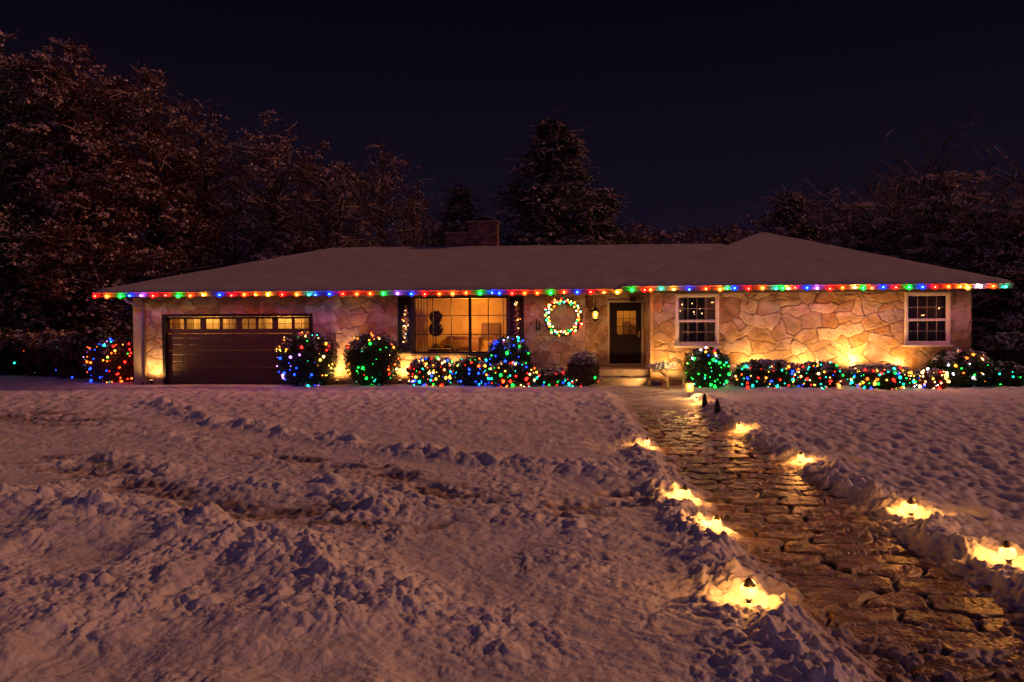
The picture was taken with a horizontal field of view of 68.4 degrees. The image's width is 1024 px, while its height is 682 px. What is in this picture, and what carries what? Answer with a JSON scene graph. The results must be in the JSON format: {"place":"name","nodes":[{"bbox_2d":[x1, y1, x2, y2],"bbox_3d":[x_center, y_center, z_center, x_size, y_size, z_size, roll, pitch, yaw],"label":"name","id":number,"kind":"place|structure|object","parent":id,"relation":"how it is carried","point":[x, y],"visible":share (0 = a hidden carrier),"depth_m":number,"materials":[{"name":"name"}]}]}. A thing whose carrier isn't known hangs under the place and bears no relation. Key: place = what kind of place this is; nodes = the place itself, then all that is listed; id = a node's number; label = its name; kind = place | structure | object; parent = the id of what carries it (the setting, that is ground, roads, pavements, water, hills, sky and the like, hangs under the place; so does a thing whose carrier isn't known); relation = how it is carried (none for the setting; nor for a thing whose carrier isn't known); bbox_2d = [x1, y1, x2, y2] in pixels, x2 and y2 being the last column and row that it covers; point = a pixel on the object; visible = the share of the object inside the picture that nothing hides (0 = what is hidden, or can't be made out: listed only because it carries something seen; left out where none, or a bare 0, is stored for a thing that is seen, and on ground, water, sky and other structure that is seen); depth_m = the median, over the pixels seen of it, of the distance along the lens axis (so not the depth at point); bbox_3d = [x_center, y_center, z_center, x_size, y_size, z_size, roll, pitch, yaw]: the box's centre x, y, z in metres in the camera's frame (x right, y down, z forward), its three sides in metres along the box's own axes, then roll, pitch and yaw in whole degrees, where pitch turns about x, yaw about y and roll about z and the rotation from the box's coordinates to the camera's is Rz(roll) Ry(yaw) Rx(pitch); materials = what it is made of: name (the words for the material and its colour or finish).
{"place":"outdoors","nodes":[
{"label":"outdoors","id":0,"kind":"place"},
{"bbox_2d":[0,322,1023,681],"bbox_3d":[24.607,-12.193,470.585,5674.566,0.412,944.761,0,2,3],"label":"snow ground","id":1,"kind":"structure","parent":0,"point":[298,532],"depth_m":7.42,"materials":[{"name":"white snow"}]},
{"bbox_2d":[0,327,39,375],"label":"bush","id":2,"kind":"object","parent":1,"relation":"on","point":[8,366],"visible":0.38,"depth_m":28.85,"materials":[{"name":"green plant"}]},
{"bbox_2d":[9,325,75,376],"bbox_3d":[-17.834,0.420,29.208,2.512,2.086,2.861,0,2,3],"label":"bush","id":3,"kind":"object","parent":1,"relation":"on","point":[40,362],"visible":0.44,"depth_m":28.41,"materials":[{"name":"green plant"}]},
{"bbox_2d":[45,329,101,378],"bbox_3d":[-16.531,0.508,28.709,2.006,1.925,2.707,-1,2,-22],"label":"bush","id":4,"kind":"object","parent":1,"relation":"on","point":[68,348],"visible":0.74,"depth_m":27.95,"materials":[{"name":"green plant"}]},
{"bbox_2d":[79,337,133,382],"bbox_3d":[-14.040,0.676,26.587,2.224,1.636,1.614,0,2,3],"label":"bush","id":5,"kind":"object","parent":1,"relation":"on","point":[115,362],"visible":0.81,"depth_m":26.13,"materials":[{"name":"green plant"}]},
{"bbox_2d":[83,338,133,382],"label":"string lights","id":6,"kind":"object","parent":5,"relation":"attached to","point":[90,368],"visible":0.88,"depth_m":26.09,"materials":[{"name":"multicoloured plastic"}]},
{"bbox_2d":[125,117,298,275],"bbox_3d":[-15.466,-5.356,39.713,8.203,12.970,11.614,1,2,40],"label":"bare tree","id":7,"kind":"object","parent":1,"relation":"on","point":[231,191],"visible":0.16,"depth_m":38.86,"materials":[{"name":"brown plant"}]},
{"bbox_2d":[273,330,338,385],"bbox_3d":[-6.812,0.562,24.860,2.102,1.879,1.727,0,2,3],"label":"bush","id":8,"kind":"object","parent":1,"relation":"on","point":[315,348],"visible":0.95,"depth_m":24.37,"materials":[{"name":"green plant"}]},
{"bbox_2d":[276,332,332,385],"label":"string lights","id":9,"kind":"object","parent":8,"relation":"attached to","point":[301,347],"visible":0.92,"depth_m":24.29,"materials":[{"name":"multicoloured plastic"}]},
{"bbox_2d":[236,158,401,263],"bbox_3d":[-9.444,-4.064,38.008,9.013,10.404,7.667,0,2,3],"label":"bare tree","id":10,"kind":"object","parent":1,"relation":"on","point":[315,234],"visible":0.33,"depth_m":36.62,"materials":[{"name":"brown plant"}]},
{"bbox_2d":[343,332,401,384],"bbox_3d":[-4.587,0.594,24.755,1.949,1.811,1.691,0,2,3],"label":"bush","id":11,"kind":"object","parent":1,"relation":"on","point":[361,359],"visible":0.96,"depth_m":24.30,"materials":[{"name":"green plant"}]},
{"bbox_2d":[342,332,398,384],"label":"string lights","id":12,"kind":"object","parent":11,"relation":"attached to","point":[371,360],"visible":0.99,"depth_m":24.25,"materials":[{"name":"multicoloured plastic"}]},
{"bbox_2d":[323,148,501,247],"bbox_3d":[-4.798,-4.115,38.240,8.708,10.454,10.460,0,2,3],"label":"bare tree","id":13,"kind":"object","parent":1,"relation":"on","point":[387,244],"visible":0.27,"depth_m":37.25,"materials":[{"name":"brown plant"}]},
{"bbox_2d":[386,175,441,246],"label":"snowy tree","id":14,"kind":"object","parent":1,"relation":"on","point":[416,215],"visible":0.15,"depth_m":41.81,"materials":[{"name":"brown plant"}]},
{"bbox_2d":[406,356,456,385],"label":"bush","id":15,"kind":"object","parent":1,"relation":"on","point":[437,368],"visible":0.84,"depth_m":23.94,"materials":[{"name":"green plant"}]},
{"bbox_2d":[407,356,456,385],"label":"string lights","id":16,"kind":"object","parent":15,"relation":"attached to","point":[429,372],"visible":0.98,"depth_m":23.88,"materials":[{"name":"multicoloured plastic"}]},
{"bbox_2d":[411,177,511,246],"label":"pine tree","id":17,"kind":"object","parent":1,"relation":"on","point":[461,201],"visible":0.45,"depth_m":33.60,"materials":[{"name":"green plant"}]},
{"bbox_2d":[453,356,491,385],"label":"bush","id":18,"kind":"object","parent":1,"relation":"on","point":[462,370],"visible":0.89,"depth_m":24.08,"materials":[{"name":"green plant"}]},
{"bbox_2d":[455,357,488,385],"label":"string lights","id":19,"kind":"object","parent":18,"relation":"attached to","point":[469,373],"visible":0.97,"depth_m":24.01,"materials":[{"name":"multicoloured plastic"}]},
{"bbox_2d":[487,335,531,385],"bbox_3d":[-0.093,0.624,24.636,1.514,1.699,1.328,0,2,3],"label":"bush","id":20,"kind":"object","parent":1,"relation":"on","point":[521,353],"visible":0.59,"depth_m":24.22,"materials":[{"name":"green plant"}]},
{"bbox_2d":[486,336,528,364],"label":"string lights","id":21,"kind":"object","parent":20,"relation":"attached to","point":[518,337],"visible":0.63,"depth_m":24.21,"materials":[{"name":"multicoloured plastic"}]},
{"bbox_2d":[484,361,539,387],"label":"bush","id":22,"kind":"object","parent":1,"relation":"on","point":[512,371],"visible":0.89,"depth_m":23.61,"materials":[{"name":"green plant"}]},
{"bbox_2d":[485,361,539,386],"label":"string lights","id":23,"kind":"object","parent":22,"relation":"attached to","point":[510,381],"visible":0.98,"depth_m":23.59,"materials":[{"name":"multicoloured plastic"}]},
{"bbox_2d":[534,365,570,385],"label":"bush","id":24,"kind":"object","parent":1,"relation":"on","point":[548,375],"visible":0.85,"depth_m":24.03,"materials":[{"name":"green plant"}]},
{"bbox_2d":[478,105,632,245],"bbox_3d":[1.440,-4.703,35.215,9.929,11.739,8.145,1,2,45],"label":"pine tree","id":25,"kind":"object","parent":1,"relation":"on","point":[543,226],"visible":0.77,"depth_m":34.15,"materials":[{"name":"green plant"}]},
{"bbox_2d":[567,351,599,385],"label":"bush","id":26,"kind":"object","parent":1,"relation":"on","point":[583,366],"visible":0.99,"depth_m":23.70,"materials":[{"name":"green plant"}]},
{"bbox_2d":[574,180,643,244],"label":"pine tree","id":27,"kind":"object","parent":1,"relation":"on","point":[609,229],"visible":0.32,"depth_m":36.19,"materials":[{"name":"green plant"}]},
{"bbox_2d":[616,220,692,244],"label":"snowy tree","id":28,"kind":"object","parent":1,"relation":"on","point":[642,237],"visible":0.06,"depth_m":57.97,"materials":[{"name":"brown plant"}]},
{"bbox_2d":[645,357,687,389],"bbox_3d":[4.748,1.013,23.163,1.350,1.019,0.658,0,2,3],"label":"yard ornament","id":29,"kind":"object","parent":1,"relation":"on","point":[663,368],"visible":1,"depth_m":23.07,"materials":[{"name":"wicker"}]},
{"bbox_2d":[649,224,736,243],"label":"snowy tree","id":30,"kind":"object","parent":1,"relation":"on","point":[691,238],"visible":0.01,"depth_m":60.33,"materials":[{"name":"brown plant"}]},
{"bbox_2d":[702,393,707,407],"bbox_3d":[4.671,1.445,18.263,0.150,0.380,0.143,0,2,3],"label":"path stake","id":31,"kind":"object","parent":1,"relation":"on","point":[704,401],"visible":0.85,"depth_m":18.22,"materials":[{"name":"black paint"}]},
{"bbox_2d":[682,345,730,387],"bbox_3d":[5.989,0.811,23.183,1.520,1.344,1.443,0,2,3],"label":"bush","id":32,"kind":"object","parent":1,"relation":"on","point":[694,368],"visible":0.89,"depth_m":22.79,"materials":[{"name":"green plant"}]},
{"bbox_2d":[686,346,731,387],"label":"string lights","id":33,"kind":"object","parent":32,"relation":"attached to","point":[713,359],"visible":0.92,"depth_m":22.80,"materials":[{"name":"multicoloured plastic"}]},
{"bbox_2d":[714,398,719,413],"bbox_3d":[4.593,1.451,16.849,0.150,0.380,0.143,0,2,3],"label":"path stake","id":34,"kind":"object","parent":1,"relation":"on","point":[717,407],"visible":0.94,"depth_m":16.80,"materials":[{"name":"black paint"}]},
{"bbox_2d":[693,220,753,244],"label":"snowy tree","id":35,"kind":"object","parent":1,"relation":"on","point":[706,230],"visible":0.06,"depth_m":58.37,"materials":[{"name":"brown plant"}]},
{"bbox_2d":[737,422,741,430],"bbox_3d":[4.348,1.683,14.412,0.100,0.295,0.100,-2,9,21],"label":"path light","id":36,"kind":"object","parent":1,"relation":"on","point":[739,426],"visible":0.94,"depth_m":14.37,"materials":[{"name":"yellow glass"}]},
{"bbox_2d":[731,358,799,387],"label":"bush","id":37,"kind":"object","parent":1,"relation":"on","point":[786,376],"visible":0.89,"depth_m":22.57,"materials":[{"name":"green plant"}]},
{"bbox_2d":[735,361,799,387],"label":"string lights","id":38,"kind":"object","parent":37,"relation":"attached to","point":[777,385],"visible":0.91,"depth_m":22.52,"materials":[{"name":"multicoloured plastic"}]},
{"bbox_2d":[710,210,822,244],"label":"snowy tree","id":39,"kind":"object","parent":1,"relation":"on","point":[745,230],"depth_m":56.58,"materials":[{"name":"brown plant"}]},
{"bbox_2d":[737,185,834,244],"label":"pine tree","id":40,"kind":"object","parent":1,"relation":"on","point":[787,218],"visible":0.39,"depth_m":32.83,"materials":[{"name":"green plant"}]},
{"bbox_2d":[753,183,846,243],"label":"bare tree","id":41,"kind":"object","parent":1,"relation":"on","point":[807,215],"visible":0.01,"depth_m":41.27,"materials":[{"name":"brown plant"}]},
{"bbox_2d":[797,451,803,462],"bbox_3d":[4.275,1.775,11.175,0.100,0.295,0.101,7,2,40],"label":"path light","id":42,"kind":"object","parent":1,"relation":"on","point":[800,457],"visible":0.95,"depth_m":11.14,"materials":[{"name":"yellow glass"}]},
{"bbox_2d":[792,360,843,387],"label":"bush","id":43,"kind":"object","parent":1,"relation":"on","point":[827,367],"visible":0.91,"depth_m":22.48,"materials":[{"name":"green plant"}]},
{"bbox_2d":[797,360,843,388],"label":"string lights","id":44,"kind":"object","parent":43,"relation":"attached to","point":[838,384],"visible":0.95,"depth_m":22.48,"materials":[{"name":"multicoloured plastic"}]},
{"bbox_2d":[809,196,929,263],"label":"snowy tree","id":45,"kind":"object","parent":1,"relation":"on","point":[857,226],"visible":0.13,"depth_m":30.49,"materials":[{"name":"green plant"}]},
{"bbox_2d":[844,363,916,389],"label":"bush","id":46,"kind":"object","parent":1,"relation":"on","point":[874,375],"visible":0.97,"depth_m":22.39,"materials":[{"name":"green plant"}]},
{"bbox_2d":[847,365,915,388],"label":"string lights","id":47,"kind":"object","parent":46,"relation":"attached to","point":[893,379],"visible":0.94,"depth_m":22.35,"materials":[{"name":"multicoloured plastic"}]},
{"bbox_2d":[788,111,1022,270],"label":"bare tree","id":48,"kind":"object","parent":1,"relation":"on","point":[889,207],"visible":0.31,"depth_m":37.46,"materials":[{"name":"brown plant"}]},
{"bbox_2d":[904,498,917,515],"bbox_3d":[4.295,1.843,8.103,0.134,0.325,0.134,-3,7,13],"label":"path light","id":49,"kind":"object","parent":1,"relation":"on","point":[911,507],"visible":0.9,"depth_m":8.06,"materials":[{"name":"yellow glass"}]},
{"bbox_2d":[854,145,995,263],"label":"bare tree","id":50,"kind":"object","parent":1,"relation":"on","point":[908,195],"visible":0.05,"depth_m":44.91,"materials":[{"name":"brown plant"}]},
{"bbox_2d":[909,368,949,388],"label":"bush","id":51,"kind":"object","parent":1,"relation":"on","point":[929,374],"visible":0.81,"depth_m":22.39,"materials":[{"name":"green plant"}]},
{"bbox_2d":[913,368,949,388],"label":"string lights","id":52,"kind":"object","parent":51,"relation":"attached to","point":[941,382],"visible":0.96,"depth_m":22.37,"materials":[{"name":"multicoloured plastic"}]},
{"bbox_2d":[873,166,1022,347],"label":"snowy tree","id":53,"kind":"object","parent":1,"relation":"on","point":[929,215],"visible":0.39,"depth_m":30.01,"materials":[{"name":"brown plant"}]},
{"bbox_2d":[925,348,999,386],"bbox_3d":[13.819,0.827,23.352,1.904,1.256,1.823,0,2,3],"label":"bush","id":54,"kind":"object","parent":1,"relation":"on","point":[959,359],"visible":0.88,"depth_m":22.80,"materials":[{"name":"green plant"}]},
{"bbox_2d":[935,350,991,383],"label":"string lights","id":55,"kind":"object","parent":54,"relation":"attached to","point":[973,354],"visible":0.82,"depth_m":22.69,"materials":[{"name":"multicoloured plastic"}]},
{"bbox_2d":[939,134,1023,332],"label":"bare tree","id":56,"kind":"object","parent":1,"relation":"on","point":[1016,193],"visible":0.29,"depth_m":32.22,"materials":[{"name":"brown plant"}]},
{"bbox_2d":[973,326,1023,366],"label":"bush","id":57,"kind":"object","parent":1,"relation":"on","point":[1002,347],"visible":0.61,"depth_m":26.16,"materials":[{"name":"green plant"}]},
{"bbox_2d":[983,360,1023,386],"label":"bush","id":58,"kind":"object","parent":1,"relation":"on","point":[1011,369],"visible":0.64,"depth_m":22.79,"materials":[{"name":"green plant"}]},
{"bbox_2d":[999,540,1016,564],"bbox_3d":[4.278,1.879,6.489,0.134,0.325,0.134,-4,-5,-28],"label":"path light","id":59,"kind":"object","parent":1,"relation":"on","point":[1007,552],"visible":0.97,"depth_m":6.46,"materials":[{"name":"yellow glass"}]},
{"bbox_2d":[0,0,1023,321],"label":"sky","id":60,"kind":"structure","parent":0,"point":[695,111],"materials":[{"name":"black"}]},
{"bbox_2d":[637,414,804,608],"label":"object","id":61,"kind":"structure","parent":0,"point":[727,517],"depth_m":11.06,"materials":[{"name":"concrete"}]},
{"bbox_2d":[644,437,649,446],"bbox_3d":[2.246,1.738,12.551,0.100,0.295,0.100,2,3,-43],"label":"path light","id":62,"kind":"object","parent":61,"relation":"on","point":[647,442],"visible":0.82,"depth_m":12.52,"materials":[{"name":"yellow"}]},
{"bbox_2d":[711,514,721,529],"bbox_3d":[2.040,1.870,7.525,0.100,0.295,0.100,4,0,29],"label":"path light","id":63,"kind":"object","parent":61,"relation":"on","point":[716,524],"visible":0.8,"depth_m":7.49,"materials":[{"name":"yellow glass"}]},
{"bbox_2d":[619,390,1023,681],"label":"path","id":64,"kind":"structure","parent":0,"point":[841,555],"depth_m":6.82,"materials":[{"name":"stone"}]},
{"bbox_2d":[648,380,661,386],"bbox_3d":[4.504,1.367,23.750,0.432,0.315,0.230,0,2,3],"label":"spotlight","id":65,"kind":"object","parent":64,"relation":"on","point":[656,383],"visible":0.95,"depth_m":23.68,"materials":[{"name":"black plastic"}]},
{"bbox_2d":[679,485,690,499],"bbox_3d":[2.016,1.832,8.792,0.134,0.325,0.134,0,5,1],"label":"path light","id":66,"kind":"object","parent":64,"relation":"on","point":[684,493],"visible":0.89,"depth_m":8.74,"materials":[{"name":"yellow glass"}]},
{"bbox_2d":[740,578,757,602],"bbox_3d":[1.777,1.926,5.654,0.134,0.325,0.134,-3,9,-5],"label":"path light","id":67,"kind":"object","parent":64,"relation":"on","point":[748,590],"visible":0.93,"depth_m":5.60,"materials":[{"name":"yellow glass"}]},
{"label":"ground","id":68,"kind":"structure","parent":0,"visible":0},
{"bbox_2d":[0,327,9,369],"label":"bush","id":69,"kind":"object","parent":68,"relation":"on","point":[1,329],"visible":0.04,"depth_m":30.20,"materials":[{"name":"green plant"}]},
{"bbox_2d":[0,26,151,334],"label":"snowy tree","id":70,"kind":"object","parent":68,"relation":"on","point":[10,253],"visible":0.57,"depth_m":31.13,"materials":[{"name":"brown plant"}]},
{"bbox_2d":[0,32,169,343],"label":"snowy tree","id":71,"kind":"object","parent":68,"relation":"on","point":[79,306],"visible":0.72,"depth_m":31.90,"materials":[{"name":"brown plant"}]},
{"bbox_2d":[54,60,236,343],"bbox_3d":[-16.551,-5.490,34.970,7.858,14.872,7.682,0,2,3],"label":"snowy tree","id":72,"kind":"object","parent":68,"relation":"on","point":[153,264],"visible":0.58,"depth_m":34.25,"materials":[{"name":"brown plant"}]},
{"bbox_2d":[140,98,255,278],"bbox_3d":[-15.161,-5.148,36.702,6.189,13.297,6.213,0,2,3],"label":"snowy tree","id":73,"kind":"object","parent":68,"relation":"on","point":[208,169],"visible":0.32,"depth_m":36.26,"materials":[{"name":"brown plant"}]},
{"bbox_2d":[198,108,339,269],"bbox_3d":[-11.751,-4.986,37.644,8.065,13.387,7.092,0,2,3],"label":"snowy tree","id":74,"kind":"object","parent":68,"relation":"on","point":[274,194],"visible":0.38,"depth_m":36.96,"materials":[{"name":"brown plant"}]},
{"bbox_2d":[269,139,377,253],"bbox_3d":[-9.697,-4.649,39.243,5.933,12.218,6.235,0,2,3],"label":"snowy tree","id":75,"kind":"object","parent":68,"relation":"on","point":[336,215],"visible":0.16,"depth_m":39.20,"materials":[{"name":"brown plant"}]},
{"bbox_2d":[325,137,433,247],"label":"snowy tree","id":76,"kind":"object","parent":68,"relation":"on","point":[384,191],"visible":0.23,"depth_m":40.92,"materials":[{"name":"brown plant"}]},
{"bbox_2d":[92,216,1013,385],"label":"stone house","id":77,"kind":"structure","parent":68,"relation":"on","point":[211,337],"depth_m":25.32,"materials":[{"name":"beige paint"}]},
{"bbox_2d":[167,316,309,384],"bbox_3d":[-9.334,0.344,25.824,5.024,2.341,0.040,0,2,3],"label":"garage door","id":78,"kind":"structure","parent":77,"relation":"in","point":[226,359],"depth_m":25.83,"materials":[{"name":"brown paint"}]},
{"bbox_2d":[402,305,409,343],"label":"string lights","id":79,"kind":"object","parent":77,"relation":"attached to","point":[404,325],"visible":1,"depth_m":25.19,"materials":[{"name":"plastic"}]},
{"bbox_2d":[428,310,442,350],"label":"potted tree","id":80,"kind":"object","parent":77,"relation":"in","point":[438,327],"visible":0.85,"depth_m":25.89,"materials":[{"name":"green plant"}]},
{"bbox_2d":[428,348,450,350],"bbox_3d":[-2.612,0.577,25.901,1.050,0.640,0.300,0,2,3],"label":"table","id":81,"kind":"object","parent":77,"relation":"in","point":[439,348],"visible":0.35,"depth_m":25.82,"materials":[{"name":"wood"}]},
{"bbox_2d":[428,344,459,350],"bbox_3d":[-2.614,0.487,26.549,1.500,0.780,0.700,0,2,3],"label":"sofa","id":82,"kind":"object","parent":77,"relation":"in","point":[449,346],"visible":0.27,"depth_m":26.34,"materials":[{"name":"fabric"}]},
{"bbox_2d":[411,296,508,355],"bbox_3d":[-1.711,-0.497,25.210,3.353,1.970,0.220,0,2,3],"label":"window","id":83,"kind":"structure","parent":77,"relation":"in","point":[419,353],"depth_m":25.19,"materials":[{"name":"black paint"}]},
{"bbox_2d":[446,336,481,350],"bbox_3d":[-1.775,0.313,28.188,1.300,1.020,0.430,0,2,3],"label":"fireplace","id":84,"kind":"object","parent":77,"relation":"in","point":[459,341],"visible":0.56,"depth_m":28.04,"materials":[{"name":"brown wood"}]},
{"bbox_2d":[481,323,499,338],"bbox_3d":[-0.797,-0.376,28.312,0.702,0.600,0.060,0,2,3],"label":"picture frame","id":85,"kind":"object","parent":77,"relation":"attached to","point":[494,328],"visible":0.82,"depth_m":28.28,"materials":[{"name":"brown wood"}]},
{"bbox_2d":[514,301,520,335],"bbox_3d":[0.173,-0.744,24.977,0.276,1.217,0.080,0,2,11],"label":"evergreen spray","id":86,"kind":"object","parent":77,"relation":"attached to","point":[516,305],"visible":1,"depth_m":24.99,"materials":[{"name":"plant"}]},
{"bbox_2d":[92,283,1007,298],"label":"string lights","id":87,"kind":"object","parent":77,"relation":"attached to","point":[617,291],"visible":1,"depth_m":24.00,"materials":[{"name":"multicoloured plastic"}]},
{"bbox_2d":[544,294,582,336],"bbox_3d":[1.705,-0.834,24.896,1.336,1.416,0.290,0,2,3],"label":"wreath","id":88,"kind":"object","parent":77,"relation":"attached to","point":[548,310],"visible":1,"depth_m":24.84,"materials":[{"name":"multicoloured plastic"}]},
{"bbox_2d":[591,295,599,321],"bbox_3d":[2.844,-1.120,25.715,0.320,0.934,0.277,0,2,3],"label":"hanging lantern","id":89,"kind":"object","parent":77,"relation":"hanging from","point":[594,313],"visible":0.97,"depth_m":25.67,"materials":[{"name":"glass"}]},
{"bbox_2d":[617,321,628,333],"bbox_3d":[3.968,0.015,27.794,0.750,1.500,0.300,0,2,3],"label":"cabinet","id":90,"kind":"object","parent":77,"relation":"in","point":[626,329],"visible":0.14,"depth_m":27.62,"materials":[{"name":"brown wood"}]},
{"bbox_2d":[609,302,640,363],"bbox_3d":[3.916,-0.276,26.019,1.090,2.119,0.122,0,2,3],"label":"door","id":91,"kind":"structure","parent":77,"relation":"in","point":[624,348],"depth_m":26.04,"materials":[{"name":"brown paint"}]},
{"bbox_2d":[674,294,720,347],"bbox_3d":[5.897,-0.650,24.001,1.469,1.703,0.230,0,2,3],"label":"window","id":92,"kind":"structure","parent":77,"relation":"in","point":[677,344],"depth_m":23.97,"materials":[{"name":"white paint"}]},
{"bbox_2d":[903,292,952,346],"bbox_3d":[13.023,-0.676,23.628,1.483,1.703,0.230,0,2,3],"label":"window","id":93,"kind":"structure","parent":77,"relation":"in","point":[946,343],"depth_m":23.60,"materials":[{"name":"white paint"}]},
{"bbox_2d":[685,380,693,396],"bbox_3d":[4.899,1.360,20.809,0.250,0.540,0.250,0,2,3],"label":"lantern","id":94,"kind":"object","parent":68,"relation":"on","point":[689,386],"visible":0.94,"depth_m":20.71,"materials":[{"name":"yellow glass"}]},
{"bbox_2d":[772,144,965,251],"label":"bare tree","id":95,"kind":"object","parent":68,"relation":"on","point":[874,173],"visible":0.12,"depth_m":40.20,"materials":[{"name":"brown plant"}]},
{"bbox_2d":[945,195,1023,350],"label":"snowy tree","id":96,"kind":"object","parent":68,"relation":"on","point":[1007,323],"visible":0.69,"depth_m":28.72,"materials":[{"name":"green plant"}]}
]}

